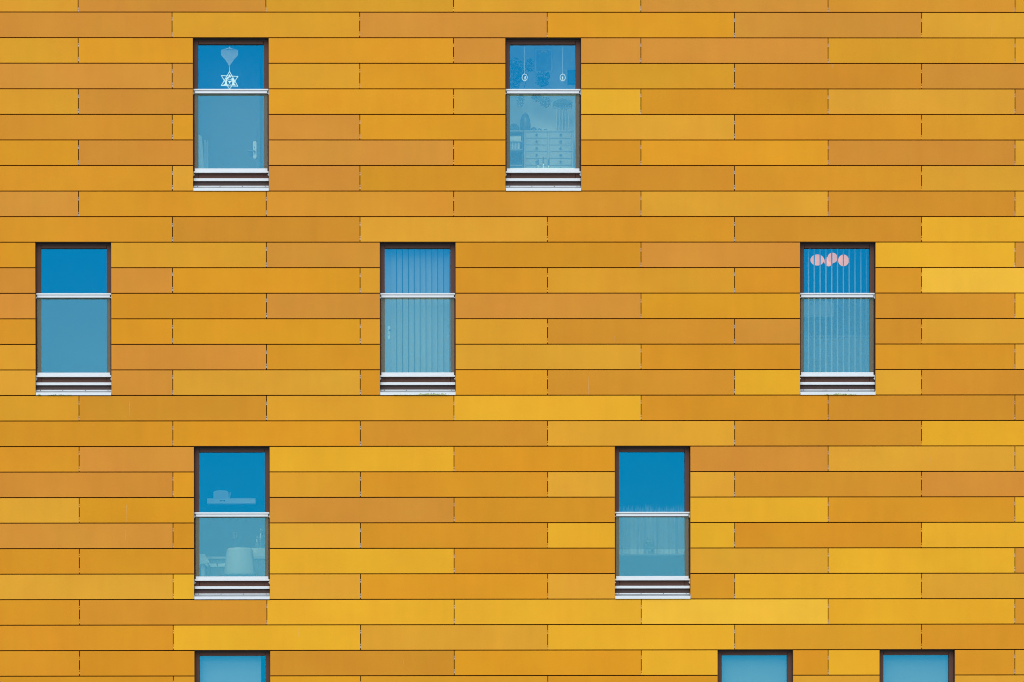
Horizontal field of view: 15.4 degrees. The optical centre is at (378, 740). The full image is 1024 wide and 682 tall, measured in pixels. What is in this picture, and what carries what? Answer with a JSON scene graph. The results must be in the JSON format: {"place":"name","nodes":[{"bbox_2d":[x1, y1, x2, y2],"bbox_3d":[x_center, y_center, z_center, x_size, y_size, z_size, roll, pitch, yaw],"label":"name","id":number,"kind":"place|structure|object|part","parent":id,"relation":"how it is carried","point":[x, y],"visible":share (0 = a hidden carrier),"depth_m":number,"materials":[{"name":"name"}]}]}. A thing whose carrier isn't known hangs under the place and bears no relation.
{"place":"outdoors","nodes":[
{"label":"outdoors","id":0,"kind":"place"},
{"bbox_2d":[510,123,518,129],"bbox_3d":[1.833,-8.258,50.918,0.150,0.120,0.148,0,1,-1],"label":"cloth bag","id":1,"kind":"object","parent":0,"point":[513,126],"visible":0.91,"depth_m":50.86,"materials":[{"name":"blue fabric"}]},
{"bbox_2d":[804,301,833,334],"bbox_3d":[5.952,-5.728,51.421,0.487,0.478,0.248,0,1,-1],"label":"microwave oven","id":2,"kind":"object","parent":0,"point":[811,309],"visible":0.42,"depth_m":51.30,"materials":[{"name":"white metal"}]},
{"bbox_3d":[5.913,-5.859,51.299,0.367,0.174,0.008,0,1,-1],"label":"door","id":3,"kind":"part","parent":2,"relation":"part of","materials":[{"name":"glass"}]},
{"label":"ground","id":4,"kind":"structure","parent":0,"visible":0},
{"bbox_2d":[0,0,1023,681],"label":"apartment building","id":5,"kind":"structure","parent":4,"relation":"on","point":[182,336],"depth_m":49.98,"materials":[{"name":"metal"}]},
{"bbox_2d":[35,242,111,395],"bbox_3d":[-4.028,-5.573,49.986,1.011,2.028,0.184,0,1,-1],"label":"window","id":6,"kind":"structure","parent":5,"relation":"in","point":[46,383],"depth_m":50.00,"materials":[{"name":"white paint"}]},
{"bbox_2d":[198,135,203,167],"bbox_3d":[-2.422,-7.716,50.521,0.202,0.702,0.500,0,1,-1],"label":"curtain","id":7,"kind":"object","parent":5,"relation":"in","point":[200,156],"visible":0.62,"depth_m":50.32,"materials":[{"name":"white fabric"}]},
{"bbox_2d":[201,558,207,575],"bbox_3d":[-2.593,-2.228,50.666,0.595,0.516,0.500,0,1,-1],"label":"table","id":8,"kind":"object","parent":5,"relation":"in","point":[204,569],"visible":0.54,"depth_m":50.47,"materials":[{"name":"wood"}]},
{"bbox_2d":[199,554,208,566],"bbox_3d":[-2.575,-2.405,50.662,0.639,0.170,0.517,0,1,-1],"label":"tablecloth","id":9,"kind":"object","parent":8,"relation":"on","point":[203,559],"visible":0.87,"depth_m":50.41,"materials":[{"name":"white fabric"}]},
{"bbox_2d":[198,45,259,167],"bbox_3d":[-2.024,-8.382,50.940,0.860,2.015,0.116,0,1,-1],"label":"window pane","id":10,"kind":"structure","parent":5,"relation":"in","point":[230,123],"depth_m":50.95,"materials":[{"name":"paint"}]},
{"bbox_2d":[221,48,237,87],"bbox_3d":[-1.968,-8.911,50.044,0.233,0.576,0.005,0,1,-1],"label":"hanging ornament","id":11,"kind":"object","parent":5,"relation":"hanging from","point":[233,81],"depth_m":50.04,"materials":[{"name":"white wood"}]},
{"bbox_2d":[200,656,260,681],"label":"roller blind","id":12,"kind":"object","parent":5,"relation":"attached to","point":[230,668],"visible":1,"depth_m":50.19,"materials":[{"name":"fabric"}]},
{"bbox_2d":[193,38,268,191],"bbox_3d":[-1.946,-8.274,49.979,1.011,2.028,0.182,0,1,-1],"label":"window","id":13,"kind":"structure","parent":5,"relation":"in","point":[204,179],"depth_m":49.99,"materials":[{"name":"brown metal"}]},
{"bbox_2d":[207,490,255,504],"bbox_3d":[-1.993,-3.307,51.416,0.662,0.186,0.406,0,1,-1],"label":"wall shelf","id":14,"kind":"object","parent":5,"relation":"attached to","point":[220,497],"visible":1,"depth_m":51.22,"materials":[{"name":"wood"}]},
{"bbox_2d":[199,556,264,581],"bbox_3d":[-1.947,-2.272,51.322,1.940,0.429,0.619,0,1,-1],"label":"kitchen counter","id":15,"kind":"object","parent":5,"relation":"in","point":[259,562],"visible":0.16,"depth_m":51.03,"materials":[{"name":"silver metal"}]},
{"bbox_2d":[199,560,209,581],"bbox_3d":[-2.589,-2.247,51.026,0.640,0.368,0.039,0,1,-1],"label":"cupboard door","id":16,"kind":"structure","parent":15,"relation":"in","point":[209,560],"depth_m":51.03,"materials":[{"name":"white wood"}]},
{"bbox_2d":[211,560,257,575],"bbox_3d":[-1.944,-2.248,51.033,0.640,0.368,0.039,0,1,-1],"label":"cupboard door","id":17,"kind":"structure","parent":15,"relation":"in","point":[215,571],"depth_m":51.03,"materials":[{"name":"white wood"}]},
{"bbox_2d":[252,548,264,555],"bbox_3d":[-1.612,-2.547,51.224,0.241,0.121,0.238,0,1,-1],"label":"bread box","id":18,"kind":"object","parent":15,"relation":"on","point":[258,551],"visible":0.48,"depth_m":51.11,"materials":[{"name":"ceramic"}]},
{"bbox_2d":[255,537,258,547],"bbox_3d":[-1.641,-2.685,51.211,0.050,0.155,0.049,0,1,-1],"label":"bottle","id":19,"kind":"object","parent":18,"relation":"on","point":[257,544],"visible":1,"depth_m":51.20,"materials":[{"name":"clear glass"}]},
{"bbox_2d":[259,528,262,547],"bbox_3d":[-1.592,-2.740,51.211,0.050,0.264,0.049,0,1,-1],"label":"bottle","id":20,"kind":"object","parent":18,"relation":"on","point":[260,541],"visible":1,"depth_m":51.19,"materials":[{"name":"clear glass"}]},
{"bbox_2d":[258,560,264,575],"bbox_3d":[-1.299,-2.249,51.039,0.640,0.368,0.039,0,1,-1],"label":"cupboard door","id":21,"kind":"structure","parent":15,"relation":"in","point":[261,563],"depth_m":51.04,"materials":[{"name":"white wood"}]},
{"bbox_2d":[194,446,269,599],"bbox_3d":[-1.935,-2.878,50.035,1.011,2.028,0.182,0,1,-1],"label":"window","id":22,"kind":"structure","parent":5,"relation":"in","point":[209,587],"depth_m":50.05,"materials":[{"name":"brown metal"}]},
{"bbox_2d":[194,650,270,681],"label":"window","id":23,"kind":"structure","parent":5,"relation":"in","point":[197,653],"depth_m":50.08,"materials":[{"name":"brown metal"}]},
{"bbox_2d":[224,547,255,575],"bbox_3d":[-1.852,-2.271,50.633,0.457,0.610,0.580,0,1,-1],"label":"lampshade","id":24,"kind":"object","parent":5,"relation":"in","point":[239,561],"visible":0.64,"depth_m":50.40,"materials":[{"name":"white fabric"}]},
{"bbox_2d":[380,242,455,395],"bbox_3d":[0.524,-5.579,50.030,1.011,2.028,0.184,0,1,-1],"label":"window","id":25,"kind":"structure","parent":5,"relation":"in","point":[391,383],"depth_m":50.04,"materials":[{"name":"brown paint"}]},
{"bbox_2d":[391,249,448,371],"bbox_3d":[0.538,-5.682,50.224,0.971,1.829,0.035,0,1,-1],"label":"vertical blind","id":26,"kind":"object","parent":5,"relation":"attached to","point":[428,313],"visible":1,"depth_m":50.23,"materials":[{"name":"white fabric"}]},
{"bbox_2d":[510,130,522,167],"bbox_3d":[1.825,-7.786,50.913,0.252,0.822,0.360,0,1,-1],"label":"bookcase","id":27,"kind":"object","parent":5,"relation":"in","point":[516,158],"visible":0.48,"depth_m":50.90,"materials":[{"name":"white wood"}]},
{"bbox_2d":[510,136,520,140],"bbox_3d":[1.827,-8.089,50.890,0.187,0.064,0.260,0,1,-1],"label":"storage box","id":28,"kind":"object","parent":27,"relation":"on","point":[515,138],"visible":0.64,"depth_m":50.76,"materials":[{"name":"beige paper"}]},
{"bbox_2d":[510,58,533,106],"bbox_3d":[1.920,-8.867,50.882,0.367,0.661,0.133,0,1,-1],"label":"climbing plant","id":29,"kind":"object","parent":5,"relation":"hanging from","point":[517,67],"visible":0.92,"depth_m":50.88,"materials":[{"name":"green plant"}]},
{"bbox_2d":[531,71,551,107],"bbox_3d":[2.204,-8.780,50.938,0.291,0.497,0.130,0,1,-1],"label":"hanging plant","id":30,"kind":"object","parent":5,"relation":"hanging from","point":[536,96],"visible":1,"depth_m":50.93,"materials":[{"name":"green plant"}]},
{"bbox_2d":[505,38,580,191],"bbox_3d":[2.184,-8.280,50.020,1.011,2.028,0.182,0,1,-1],"label":"window","id":31,"kind":"structure","parent":5,"relation":"in","point":[516,179],"depth_m":50.04,"materials":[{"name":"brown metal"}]},
{"bbox_2d":[535,49,552,72],"bbox_3d":[2.245,-9.215,51.211,0.244,0.323,0.032,0,1,-1],"label":"framed picture","id":32,"kind":"object","parent":5,"relation":"attached to","point":[544,60],"visible":1,"depth_m":51.21,"materials":[{"name":"blue paint"}]},
{"bbox_2d":[523,130,573,167],"bbox_3d":[2.292,-7.787,50.947,0.676,0.822,0.440,0,1,-1],"label":"chest of drawers","id":33,"kind":"object","parent":5,"relation":"in","point":[555,148],"visible":0.62,"depth_m":50.75,"materials":[{"name":"white wood"}]},
{"bbox_2d":[520,113,530,130],"bbox_3d":[1.984,-8.331,50.919,0.145,0.266,0.145,0,1,-1],"label":"dome jar","id":34,"kind":"object","parent":33,"relation":"on","point":[525,124],"visible":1,"depth_m":50.86,"materials":[{"name":"glass"}]},
{"bbox_2d":[553,99,572,129],"bbox_3d":[2.487,-8.424,50.923,0.269,0.450,0.095,0,1,-1],"label":"dried bouquet","id":35,"kind":"object","parent":33,"relation":"on","point":[558,103],"visible":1,"depth_m":50.91,"materials":[{"name":"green plant"}]},
{"bbox_2d":[567,70,574,84],"bbox_3d":[2.628,-8.992,51.221,0.118,0.195,0.025,0,1,-1],"label":"framed picture","id":36,"kind":"object","parent":5,"relation":"attached to","point":[570,77],"visible":0.87,"depth_m":51.22,"materials":[{"name":"blue wood"}]},
{"bbox_2d":[644,538,654,553],"bbox_3d":[3.613,-2.590,50.253,0.150,0.214,0.071,0,1,-1],"label":"potted plant","id":37,"kind":"object","parent":5,"relation":"on","point":[648,546],"visible":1,"depth_m":50.25,"materials":[{"name":"green plant"}]},
{"bbox_2d":[619,505,683,553],"bbox_3d":[3.634,-2.823,50.309,0.900,0.675,0.075,0,1,0],"label":"net curtain","id":38,"kind":"object","parent":5,"relation":"hanging from","point":[666,534],"visible":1,"depth_m":50.31,"materials":[{"name":"white fabric"}]},
{"bbox_2d":[614,446,690,598],"bbox_3d":[3.636,-2.886,50.090,1.011,2.028,0.182,0,1,-1],"label":"window","id":39,"kind":"structure","parent":5,"relation":"in","point":[626,587],"depth_m":50.10,"materials":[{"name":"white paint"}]},
{"bbox_2d":[722,655,786,681],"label":"roller blind","id":40,"kind":"object","parent":5,"relation":"attached to","point":[754,668],"visible":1,"depth_m":50.26,"materials":[{"name":"fabric"}]},
{"bbox_2d":[717,650,792,681],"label":"window","id":41,"kind":"structure","parent":5,"relation":"in","point":[789,653],"depth_m":50.14,"materials":[{"name":"brown paint"}]},
{"bbox_2d":[810,249,848,265],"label":"decorations","id":42,"kind":"object","parent":5,"relation":"hanging from","point":[840,259],"visible":0.73,"depth_m":50.87,"materials":[{"name":"pink paper"}]},
{"bbox_2d":[808,249,866,371],"bbox_3d":[6.086,-5.690,50.276,0.940,1.829,0.076,0,1,-1],"label":"vertical blind","id":43,"kind":"object","parent":5,"relation":"attached to","point":[837,311],"visible":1,"depth_m":50.30,"materials":[{"name":"fabric"}]},
{"bbox_2d":[799,242,875,394],"bbox_3d":[6.088,-5.588,50.085,1.011,2.028,0.184,0,1,-1],"label":"window","id":44,"kind":"structure","parent":5,"relation":"in","point":[811,383],"depth_m":50.10,"materials":[{"name":"brown paint"}]},
{"bbox_2d":[883,655,947,681],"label":"roller blind","id":45,"kind":"object","parent":5,"relation":"attached to","point":[915,668],"visible":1,"depth_m":50.28,"materials":[{"name":"blue fabric"}]},
{"bbox_2d":[879,649,954,681],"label":"window","id":46,"kind":"structure","parent":5,"relation":"in","point":[950,652],"depth_m":50.16,"materials":[{"name":"brown paint"}]}
]}

